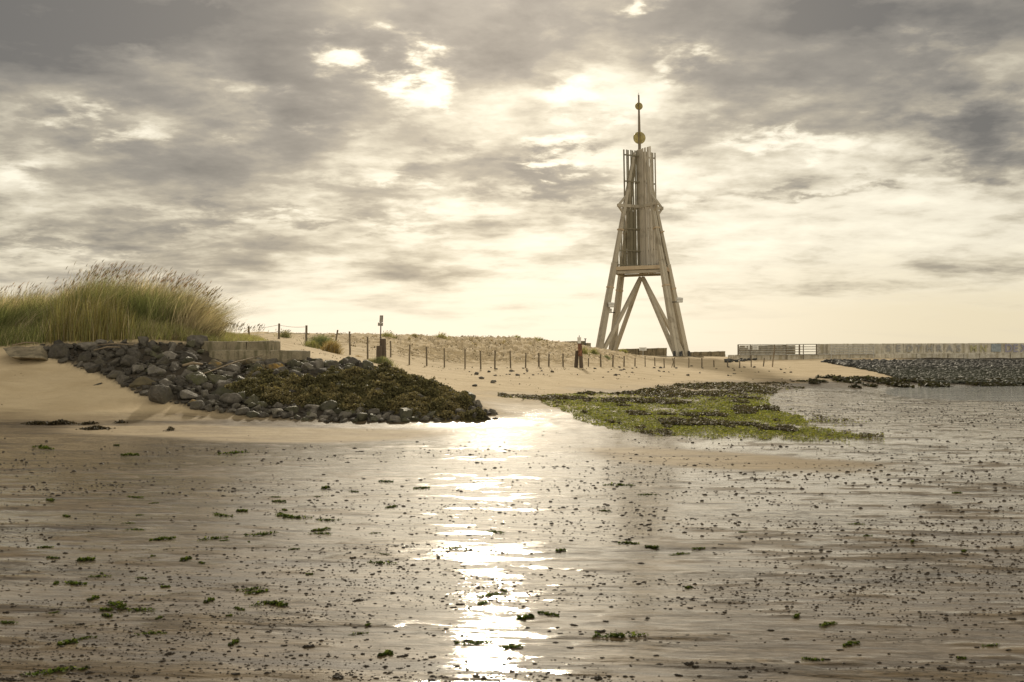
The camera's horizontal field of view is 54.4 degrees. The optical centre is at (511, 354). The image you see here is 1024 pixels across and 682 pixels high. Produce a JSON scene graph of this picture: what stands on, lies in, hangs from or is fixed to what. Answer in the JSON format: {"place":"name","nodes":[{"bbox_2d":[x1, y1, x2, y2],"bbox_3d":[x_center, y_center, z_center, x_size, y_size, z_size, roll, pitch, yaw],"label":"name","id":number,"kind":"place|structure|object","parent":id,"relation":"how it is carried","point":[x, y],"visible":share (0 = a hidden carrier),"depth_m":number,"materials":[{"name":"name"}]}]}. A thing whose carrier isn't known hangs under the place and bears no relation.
{"place":"outdoors","nodes":[
{"label":"outdoors","id":0,"kind":"place"},
{"bbox_2d":[1,332,734,413],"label":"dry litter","id":1,"kind":"object","parent":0,"point":[468,353],"visible":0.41,"depth_m":62.09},
{"bbox_2d":[0,332,1023,681],"bbox_3d":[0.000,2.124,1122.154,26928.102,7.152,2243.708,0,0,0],"label":"sand beach","id":2,"kind":"structure","parent":0,"point":[50,390],"depth_m":9.57,"materials":[{"name":"sand"}]},
{"bbox_2d":[3,345,47,360],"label":"concrete slab","id":3,"kind":"structure","parent":2,"relation":"on","point":[37,353],"depth_m":29.93,"materials":[{"name":"concrete"}]},
{"bbox_2d":[20,420,52,424],"bbox_3d":[-11.246,1.629,23.678,0.896,0.114,0.537,0,0,0],"label":"seaweed heap","id":4,"kind":"object","parent":2,"relation":"on","point":[35,422],"visible":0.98,"depth_m":23.62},
{"bbox_2d":[20,665,87,675],"bbox_3d":[-2.440,1.689,5.313,0.336,0.038,0.079,0,0,-24],"label":"seaweed clump","id":5,"kind":"object","parent":2,"relation":"on","point":[50,671],"visible":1,"depth_m":5.32,"materials":[{"name":"plant"}]},
{"bbox_2d":[48,343,69,358],"bbox_3d":[-13.739,-0.060,30.166,0.695,0.603,0.354,-7,-16,-2],"label":"boulder","id":6,"kind":"object","parent":2,"relation":"on","point":[59,351],"visible":0.91,"depth_m":30.07,"materials":[{"name":"stone"}]},
{"bbox_2d":[42,418,80,424],"bbox_3d":[-10.736,1.609,23.668,0.941,0.144,0.552,0,0,0],"label":"seaweed heap","id":7,"kind":"object","parent":2,"relation":"on","point":[61,421],"visible":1,"depth_m":23.56,"materials":[{"name":"plant"}]},
{"bbox_2d":[56,637,77,644],"bbox_3d":[-2.609,1.687,5.838,0.119,0.038,0.067,0,0,-30],"label":"seaweed clump","id":8,"kind":"object","parent":2,"relation":"on","point":[67,641],"visible":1,"depth_m":5.83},
{"bbox_2d":[64,580,86,584],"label":"seaweed clump","id":9,"kind":"object","parent":2,"relation":"on","point":[72,582],"visible":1,"depth_m":7.35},
{"bbox_2d":[77,351,91,360],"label":"boulder","id":10,"kind":"object","parent":2,"relation":"on","point":[86,355],"visible":0.71,"depth_m":29.78,"materials":[{"name":"stone"}]},
{"bbox_2d":[76,556,95,560],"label":"seaweed clump","id":11,"kind":"object","parent":2,"relation":"on","point":[85,558],"visible":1,"depth_m":8.19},
{"bbox_2d":[76,342,97,350],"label":"boulder","id":12,"kind":"object","parent":2,"relation":"on","point":[84,346],"visible":0.84,"depth_m":30.52,"materials":[{"name":"grey stone"}]},
{"bbox_2d":[85,364,100,372],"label":"boulder","id":13,"kind":"object","parent":2,"relation":"on","point":[94,368],"visible":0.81,"depth_m":28.67,"materials":[{"name":"stone"}]},
{"bbox_2d":[75,425,115,429],"bbox_3d":[-9.384,1.656,22.417,0.857,0.117,0.577,0,0,0],"label":"seaweed heap","id":14,"kind":"object","parent":2,"relation":"on","point":[94,427],"visible":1,"depth_m":22.34,"materials":[{"name":"plant"}]},
{"bbox_2d":[94,359,106,365],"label":"boulder","id":15,"kind":"object","parent":2,"relation":"on","point":[100,361],"visible":0.88,"depth_m":29.20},
{"bbox_2d":[106,370,125,377],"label":"boulder","id":16,"kind":"object","parent":2,"relation":"on","point":[114,373],"visible":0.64,"depth_m":28.00,"materials":[{"name":"stone"}]},
{"bbox_2d":[111,358,120,366],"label":"boulder","id":17,"kind":"object","parent":2,"relation":"on","point":[115,362],"visible":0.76,"depth_m":28.92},
{"bbox_2d":[108,600,127,609],"bbox_3d":[-2.645,1.682,6.694,0.233,0.043,0.089,0,0,41],"label":"seaweed clump","id":18,"kind":"object","parent":2,"relation":"on","point":[120,604],"visible":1,"depth_m":6.70,"materials":[{"name":"plant"}]},
{"bbox_2d":[112,344,127,350],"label":"boulder","id":19,"kind":"object","parent":2,"relation":"on","point":[124,347],"visible":0.52,"depth_m":30.24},
{"bbox_2d":[116,375,129,383],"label":"boulder","id":20,"kind":"object","parent":2,"relation":"on","point":[120,378],"visible":0.77,"depth_m":27.50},
{"bbox_2d":[120,354,139,367],"bbox_3d":[-11.152,0.239,28.951,0.575,0.471,0.465,-5,6,-44],"label":"boulder","id":21,"kind":"object","parent":2,"relation":"on","point":[128,360],"visible":0.78,"depth_m":28.79,"materials":[{"name":"stone"}]},
{"bbox_2d":[0,283,270,346],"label":"dune turf","id":22,"kind":"structure","parent":2,"relation":"on","point":[72,323],"depth_m":31.77,"materials":[{"name":"green plant"}]},
{"bbox_2d":[0,260,256,338],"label":"marram grass","id":23,"kind":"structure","parent":22,"relation":"on","point":[155,300],"depth_m":33.54,"materials":[{"name":"plant"}]},
{"bbox_2d":[132,365,143,373],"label":"boulder","id":24,"kind":"object","parent":2,"relation":"on","point":[135,368],"visible":0.97,"depth_m":28.26,"materials":[{"name":"grey stone"}]},
{"bbox_2d":[124,607,153,610],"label":"seaweed clump","id":25,"kind":"object","parent":2,"relation":"on","point":[141,609],"visible":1,"depth_m":6.61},
{"bbox_2d":[129,376,154,387],"bbox_3d":[-10.138,0.825,27.273,0.731,0.443,0.333,0,0,-30],"label":"boulder","id":26,"kind":"object","parent":2,"relation":"on","point":[140,381],"visible":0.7,"depth_m":27.19,"materials":[{"name":"stone"}]},
{"bbox_2d":[138,336,148,345],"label":"boulder","id":27,"kind":"object","parent":2,"relation":"on","point":[143,340],"visible":0.73,"depth_m":30.67,"materials":[{"name":"grey stone"}]},
{"bbox_2d":[147,366,165,375],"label":"boulder","id":28,"kind":"object","parent":2,"relation":"on","point":[154,371],"visible":0.88,"depth_m":27.92,"materials":[{"name":"grey stone"}]},
{"bbox_2d":[147,385,173,403],"bbox_3d":[-9.233,1.066,26.012,0.650,0.540,0.722,0,0,6],"label":"boulder","id":29,"kind":"object","parent":2,"relation":"on","point":[160,394],"visible":0.93,"depth_m":25.75,"materials":[{"name":"stone"}]},
{"bbox_2d":[149,536,175,540],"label":"seaweed clump","id":30,"kind":"object","parent":2,"relation":"on","point":[161,538],"visible":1,"depth_m":9.12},
{"bbox_2d":[156,355,169,363],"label":"boulder","id":31,"kind":"object","parent":2,"relation":"on","point":[164,359],"visible":0.69,"depth_m":28.99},
{"bbox_2d":[159,378,171,385],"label":"boulder","id":32,"kind":"object","parent":2,"relation":"on","point":[165,381],"visible":0.52,"depth_m":27.03,"materials":[{"name":"grey stone"}]},
{"bbox_2d":[162,351,176,358],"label":"boulder","id":33,"kind":"object","parent":2,"relation":"on","point":[171,355],"visible":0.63,"depth_m":29.51,"materials":[{"name":"grey stone"}]},
{"bbox_2d":[170,362,180,371],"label":"boulder","id":34,"kind":"object","parent":2,"relation":"on","point":[174,366],"visible":0.89,"depth_m":28.30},
{"bbox_2d":[169,385,182,392],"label":"boulder","id":35,"kind":"object","parent":2,"relation":"on","point":[177,388],"visible":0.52,"depth_m":26.47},
{"bbox_2d":[179,351,197,360],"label":"boulder","id":36,"kind":"object","parent":2,"relation":"on","point":[185,354],"visible":0.68,"depth_m":29.43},
{"bbox_2d":[182,356,194,363],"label":"boulder","id":37,"kind":"object","parent":2,"relation":"on","point":[188,359],"visible":0.49,"depth_m":28.95,"materials":[{"name":"stone"}]},
{"bbox_2d":[180,390,199,399],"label":"boulder","id":38,"kind":"object","parent":2,"relation":"on","point":[186,394],"visible":0.79,"depth_m":26.05,"materials":[{"name":"stone"}]},
{"bbox_2d":[185,340,195,347],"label":"boulder","id":39,"kind":"object","parent":2,"relation":"on","point":[190,343],"visible":0.68,"depth_m":30.67,"materials":[{"name":"stone"}]},
{"bbox_2d":[187,365,198,370],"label":"boulder","id":40,"kind":"object","parent":2,"relation":"on","point":[193,367],"visible":0.73,"depth_m":28.47,"materials":[{"name":"stone"}]},
{"bbox_2d":[187,335,207,346],"bbox_3d":[-9.947,-0.362,31.362,0.709,0.456,0.450,-13,-18,-4],"label":"boulder","id":41,"kind":"object","parent":2,"relation":"on","point":[199,339],"visible":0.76,"depth_m":31.22,"materials":[{"name":"stone"}]},
{"bbox_2d":[190,400,204,409],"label":"boulder","id":42,"kind":"object","parent":2,"relation":"on","point":[196,405],"visible":0.93,"depth_m":25.35,"materials":[{"name":"grey stone"}]},
{"bbox_2d":[202,383,212,390],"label":"boulder","id":43,"kind":"object","parent":2,"relation":"on","point":[207,386],"visible":0.9,"depth_m":27.01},
{"bbox_2d":[208,359,223,367],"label":"boulder","id":44,"kind":"object","parent":2,"relation":"on","point":[215,363],"visible":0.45,"depth_m":29.62,"materials":[{"name":"stone"}]},
{"bbox_2d":[207,374,226,383],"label":"boulder","id":45,"kind":"object","parent":2,"relation":"on","point":[214,378],"visible":0.53,"depth_m":27.80,"materials":[{"name":"stone"}]},
{"bbox_2d":[211,386,232,395],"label":"boulder","id":46,"kind":"object","parent":2,"relation":"on","point":[220,391],"visible":0.59,"depth_m":26.67,"materials":[{"name":"stone"}]},
{"bbox_2d":[214,380,231,388],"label":"boulder","id":47,"kind":"object","parent":2,"relation":"on","point":[221,383],"visible":0.59,"depth_m":27.23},
{"bbox_2d":[219,393,242,404],"bbox_3d":[-7.338,1.194,26.046,0.596,0.339,0.509,-9,-19,10],"label":"boulder","id":48,"kind":"object","parent":2,"relation":"on","point":[231,398],"visible":0.88,"depth_m":25.86,"materials":[{"name":"stone"}]},
{"bbox_2d":[225,364,239,372],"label":"boulder","id":49,"kind":"object","parent":2,"relation":"on","point":[232,367],"visible":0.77,"depth_m":29.03,"materials":[{"name":"grey stone"}]},
{"bbox_2d":[235,407,249,414],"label":"boulder","id":50,"kind":"object","parent":2,"relation":"on","point":[242,411],"visible":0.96,"depth_m":25.06,"materials":[{"name":"grey stone"}]},
{"bbox_2d":[243,395,259,404],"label":"boulder","id":51,"kind":"object","parent":2,"relation":"on","point":[253,398],"visible":0.46,"depth_m":26.02,"materials":[{"name":"stone"}]},
{"bbox_2d":[246,411,259,417],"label":"boulder","id":52,"kind":"object","parent":2,"relation":"on","point":[251,414],"visible":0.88,"depth_m":24.92,"materials":[{"name":"stone"}]},
{"bbox_2d":[201,340,309,363],"bbox_3d":[-8.134,-0.028,31.386,3.306,0.826,1.856,0,0,0],"label":"concrete ledge","id":53,"kind":"object","parent":2,"relation":"on","point":[224,351],"visible":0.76,"depth_m":30.73,"materials":[{"name":"concrete"}]},
{"bbox_2d":[248,363,263,370],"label":"boulder","id":54,"kind":"object","parent":2,"relation":"on","point":[254,366],"visible":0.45,"depth_m":29.17,"materials":[{"name":"stone"}]},
{"bbox_2d":[244,589,268,593],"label":"seaweed clump","id":55,"kind":"object","parent":2,"relation":"on","point":[256,591],"visible":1,"depth_m":7.07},
{"bbox_2d":[40,341,491,422],"bbox_3d":[-7.632,0.646,27.821,14.306,2.092,7.094,0,0,0],"label":"rubble","id":56,"kind":"object","parent":2,"relation":"on","point":[279,413],"visible":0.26,"depth_m":27.19,"materials":[{"name":"stone"}]},
{"bbox_2d":[115,349,126,356],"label":"boulder","id":57,"kind":"object","parent":56,"relation":"on","point":[120,352],"visible":0.73,"depth_m":29.72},
{"bbox_2d":[185,371,207,384],"bbox_3d":[-8.752,0.694,27.655,0.590,0.279,0.586,19,20,26],"label":"boulder","id":58,"kind":"object","parent":56,"relation":"on","point":[197,377],"visible":0.89,"depth_m":27.52,"materials":[{"name":"stone"}]},
{"bbox_2d":[203,355,262,373],"bbox_3d":[-8.131,0.287,29.169,0.039,0.530,3.116,0,0,16],"label":"driftwood stick","id":59,"kind":"object","parent":58,"relation":"on","point":[232,363],"visible":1,"depth_m":29.05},
{"bbox_2d":[204,394,219,400],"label":"boulder","id":60,"kind":"object","parent":56,"relation":"on","point":[213,397],"visible":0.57,"depth_m":26.10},
{"bbox_2d":[263,358,277,364],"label":"boulder","id":61,"kind":"object","parent":2,"relation":"on","point":[269,361],"visible":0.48,"depth_m":30.36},
{"bbox_2d":[266,363,284,369],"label":"boulder","id":62,"kind":"object","parent":2,"relation":"on","point":[272,366],"visible":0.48,"depth_m":29.62,"materials":[{"name":"stone"}]},
{"bbox_2d":[269,600,287,605],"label":"seaweed clump","id":63,"kind":"object","parent":2,"relation":"on","point":[278,603],"visible":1,"depth_m":6.74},
{"bbox_2d":[276,329,293,337],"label":"grass tussock","id":64,"kind":"object","parent":2,"relation":"on","point":[284,335],"depth_m":54.93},
{"bbox_2d":[274,512,302,517],"bbox_3d":[-2.351,1.684,10.419,0.435,0.048,0.120,0,0,38],"label":"seaweed clump","id":65,"kind":"object","parent":2,"relation":"on","point":[282,514],"visible":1,"depth_m":10.40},
{"bbox_2d":[286,406,298,412],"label":"boulder","id":66,"kind":"object","parent":2,"relation":"on","point":[294,409],"visible":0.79,"depth_m":25.29,"materials":[{"name":"stone"}]},
{"bbox_2d":[290,359,302,366],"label":"boulder","id":67,"kind":"object","parent":2,"relation":"on","point":[294,362],"visible":0.69,"depth_m":29.98,"materials":[{"name":"stone"}]},
{"bbox_2d":[300,362,315,369],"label":"boulder","id":68,"kind":"object","parent":2,"relation":"on","point":[305,366],"visible":0.67,"depth_m":29.52,"materials":[{"name":"grey stone"}]},
{"bbox_2d":[304,404,318,409],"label":"boulder","id":69,"kind":"object","parent":2,"relation":"on","point":[309,406],"visible":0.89,"depth_m":25.39,"materials":[{"name":"grey stone"}]},
{"bbox_2d":[303,340,320,348],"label":"grass tussock","id":70,"kind":"object","parent":2,"relation":"on","point":[313,344],"depth_m":49.90,"materials":[{"name":"plant"}]},
{"bbox_2d":[313,359,323,368],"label":"boulder","id":71,"kind":"object","parent":2,"relation":"on","point":[318,363],"visible":0.78,"depth_m":29.64,"materials":[{"name":"grey stone"}]},
{"bbox_2d":[298,333,344,349],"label":"grass tussock","id":72,"kind":"object","parent":2,"relation":"on","point":[320,340],"depth_m":50.64,"materials":[{"name":"plant"}]},
{"bbox_2d":[319,400,337,410],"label":"boulder","id":73,"kind":"object","parent":2,"relation":"on","point":[329,405],"visible":0.86,"depth_m":25.42,"materials":[{"name":"stone"}]},
{"bbox_2d":[316,339,346,353],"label":"grass tussock","id":74,"kind":"object","parent":2,"relation":"on","point":[331,347],"depth_m":47.28,"materials":[{"name":"plant"}]},
{"bbox_2d":[339,411,351,418],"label":"boulder","id":75,"kind":"object","parent":2,"relation":"on","point":[344,414],"visible":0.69,"depth_m":24.87,"materials":[{"name":"grey stone"}]},
{"bbox_2d":[346,357,358,365],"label":"boulder","id":76,"kind":"object","parent":2,"relation":"on","point":[354,361],"visible":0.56,"depth_m":30.11,"materials":[{"name":"grey stone"}]},
{"bbox_2d":[223,361,490,421],"bbox_3d":[-5.138,0.868,27.213,10.219,1.763,6.026,0,0,0],"label":"bladder wrack","id":77,"kind":"object","parent":2,"relation":"on","point":[355,390],"visible":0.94,"depth_m":26.65,"materials":[{"name":"plant"}]},
{"bbox_2d":[356,413,367,420],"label":"boulder","id":78,"kind":"object","parent":2,"relation":"on","point":[361,416],"visible":0.99,"depth_m":24.53,"materials":[{"name":"stone"}]},
{"bbox_2d":[362,360,373,368],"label":"boulder","id":79,"kind":"object","parent":2,"relation":"on","point":[365,363],"visible":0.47,"depth_m":29.62,"materials":[{"name":"stone"}]},
{"bbox_2d":[368,408,379,415],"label":"boulder","id":80,"kind":"object","parent":2,"relation":"on","point":[375,411],"visible":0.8,"depth_m":25.09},
{"bbox_2d":[376,346,381,356],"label":"timber pile","id":81,"kind":"object","parent":2,"relation":"on","point":[378,351],"visible":0.44,"depth_m":45.58,"materials":[{"name":"brown wood"}]},
{"bbox_2d":[380,338,385,357],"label":"timber pile","id":82,"kind":"object","parent":2,"relation":"on","point":[383,343],"visible":0.54,"depth_m":45.87,"materials":[{"name":"brown wood"}]},
{"bbox_2d":[369,355,400,367],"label":"grass tussock","id":83,"kind":"object","parent":2,"relation":"on","point":[380,359],"depth_m":44.40,"materials":[{"name":"plant"}]},
{"bbox_2d":[377,649,393,655],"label":"seaweed clump","id":84,"kind":"object","parent":2,"relation":"on","point":[387,652],"visible":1,"depth_m":5.62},
{"bbox_2d":[390,415,400,421],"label":"boulder","id":85,"kind":"object","parent":2,"relation":"on","point":[395,418],"visible":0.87,"depth_m":24.44,"materials":[{"name":"grey stone"}]},
{"bbox_2d":[400,408,412,418],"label":"boulder","id":86,"kind":"object","parent":2,"relation":"on","point":[406,412],"visible":0.71,"depth_m":24.83,"materials":[{"name":"stone"}]},
{"bbox_2d":[435,333,451,340],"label":"grass tussock","id":87,"kind":"object","parent":2,"relation":"on","point":[441,335],"depth_m":66.20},
{"bbox_2d":[453,639,496,644],"bbox_3d":[-0.216,1.691,5.848,0.263,0.030,0.062,0,0,-8],"label":"seaweed clump","id":88,"kind":"object","parent":2,"relation":"on","point":[476,642],"visible":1,"depth_m":5.84,"materials":[{"name":"plant"}]},
{"bbox_2d":[475,591,504,597],"bbox_3d":[-0.152,1.690,7.009,0.255,0.028,0.071,0,0,-31],"label":"seaweed clump","id":89,"kind":"object","parent":2,"relation":"on","point":[494,593],"visible":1,"depth_m":7.02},
{"bbox_2d":[497,644,522,648],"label":"seaweed clump","id":90,"kind":"object","parent":2,"relation":"on","point":[508,646],"visible":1,"depth_m":5.75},
{"bbox_2d":[0,390,1023,681],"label":"sand grit","id":91,"kind":"object","parent":2,"relation":"on","point":[960,578],"visible":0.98,"depth_m":7.56,"materials":[{"name":"sand"}]},
{"bbox_2d":[517,613,534,619],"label":"seaweed clump","id":92,"kind":"object","parent":2,"relation":"on","point":[526,616],"visible":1,"depth_m":6.38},
{"bbox_2d":[537,610,559,615],"bbox_3d":[0.232,1.689,6.489,0.169,0.031,0.065,0,0,25],"label":"seaweed clump","id":93,"kind":"object","parent":2,"relation":"on","point":[547,613],"visible":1,"depth_m":6.48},
{"bbox_2d":[574,350,578,367],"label":"timber pile","id":94,"kind":"object","parent":2,"relation":"on","point":[576,360],"visible":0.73,"depth_m":56.91,"materials":[{"name":"brown wood"}]},
{"bbox_2d":[578,343,582,367],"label":"timber pile","id":95,"kind":"object","parent":2,"relation":"on","point":[580,354],"visible":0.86,"depth_m":56.60,"materials":[{"name":"brown wood"}]},
{"bbox_2d":[592,631,647,637],"bbox_3d":[0.644,1.677,5.957,0.354,0.046,0.083,0,0,1],"label":"seaweed clump","id":96,"kind":"object","parent":2,"relation":"on","point":[621,635],"visible":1,"depth_m":5.96,"materials":[{"name":"plant"}]},
{"bbox_2d":[618,348,666,355],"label":"stone wall","id":97,"kind":"structure","parent":2,"relation":"on","point":[656,352],"depth_m":119.00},
{"bbox_2d":[650,356,703,356],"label":"foundation slab","id":98,"kind":"structure","parent":2,"relation":"on","point":[678,356],"depth_m":102.51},
{"bbox_2d":[596,93,689,355],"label":"timber beacon","id":99,"kind":"object","parent":98,"relation":"on","point":[651,258],"visible":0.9,"depth_m":109.18,"materials":[{"name":"timber"},{"name":"gold"},{"name":"black steel"}]},
{"bbox_2d":[497,379,883,437],"bbox_3d":[8.856,1.542,43.321,12.345,0.472,46.988,0,0,19],"label":"dark wrack","id":100,"kind":"object","parent":2,"relation":"on","point":[676,392],"visible":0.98,"depth_m":33.80,"materials":[{"name":"plant"}]},
{"bbox_2d":[501,387,884,441],"bbox_3d":[5.630,1.580,35.487,11.123,0.367,32.032,0,0,11],"label":"sea lettuce","id":101,"kind":"object","parent":2,"relation":"on","point":[724,406],"visible":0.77,"depth_m":26.31,"materials":[{"name":"plant"}]},
{"bbox_2d":[690,351,724,356],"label":"stone wall","id":102,"kind":"structure","parent":2,"relation":"on","point":[717,353],"depth_m":120.02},
{"bbox_2d":[737,344,874,359],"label":"quay railing","id":103,"kind":"object","parent":2,"relation":"on","point":[803,351],"visible":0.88,"depth_m":87.77,"materials":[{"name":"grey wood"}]},
{"bbox_2d":[801,656,823,660],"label":"seaweed clump","id":104,"kind":"object","parent":2,"relation":"on","point":[813,659],"visible":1,"depth_m":5.52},
{"bbox_2d":[724,358,1023,384],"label":"rock armour","id":105,"kind":"object","parent":2,"relation":"on","point":[923,369],"visible":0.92,"depth_m":72.85,"materials":[{"name":"stone"}]},
{"bbox_2d":[728,353,1023,359],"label":"quay footing","id":106,"kind":"object","parent":2,"relation":"on","point":[931,355],"visible":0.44,"depth_m":88.00,"materials":[{"name":"concrete"}]},
{"bbox_2d":[739,345,794,354],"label":"board wall","id":107,"kind":"structure","parent":106,"relation":"on","point":[772,347],"depth_m":90.20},
{"bbox_2d":[818,344,825,353],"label":"concrete wall","id":108,"kind":"structure","parent":106,"relation":"on","point":[822,348],"depth_m":89.91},
{"bbox_2d":[826,343,1023,353],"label":"quay wall","id":109,"kind":"structure","parent":106,"relation":"on","point":[896,348],"depth_m":89.50,"materials":[{"name":"concrete"}]},
{"bbox_2d":[807,374,1023,387],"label":"shore weed","id":110,"kind":"object","parent":2,"relation":"on","point":[895,381],"visible":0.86,"depth_m":60.39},
{"bbox_2d":[0,0,1023,353],"label":"sky","id":111,"kind":"structure","parent":0,"point":[828,171],"materials":[{"name":"grey"}]},
{"bbox_2d":[667,354,1023,401],"bbox_3d":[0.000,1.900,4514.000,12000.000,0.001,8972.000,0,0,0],"label":"sea water","id":112,"kind":"structure","parent":0,"point":[997,393],"depth_m":49.47,"materials":[{"name":"grey liquid"}]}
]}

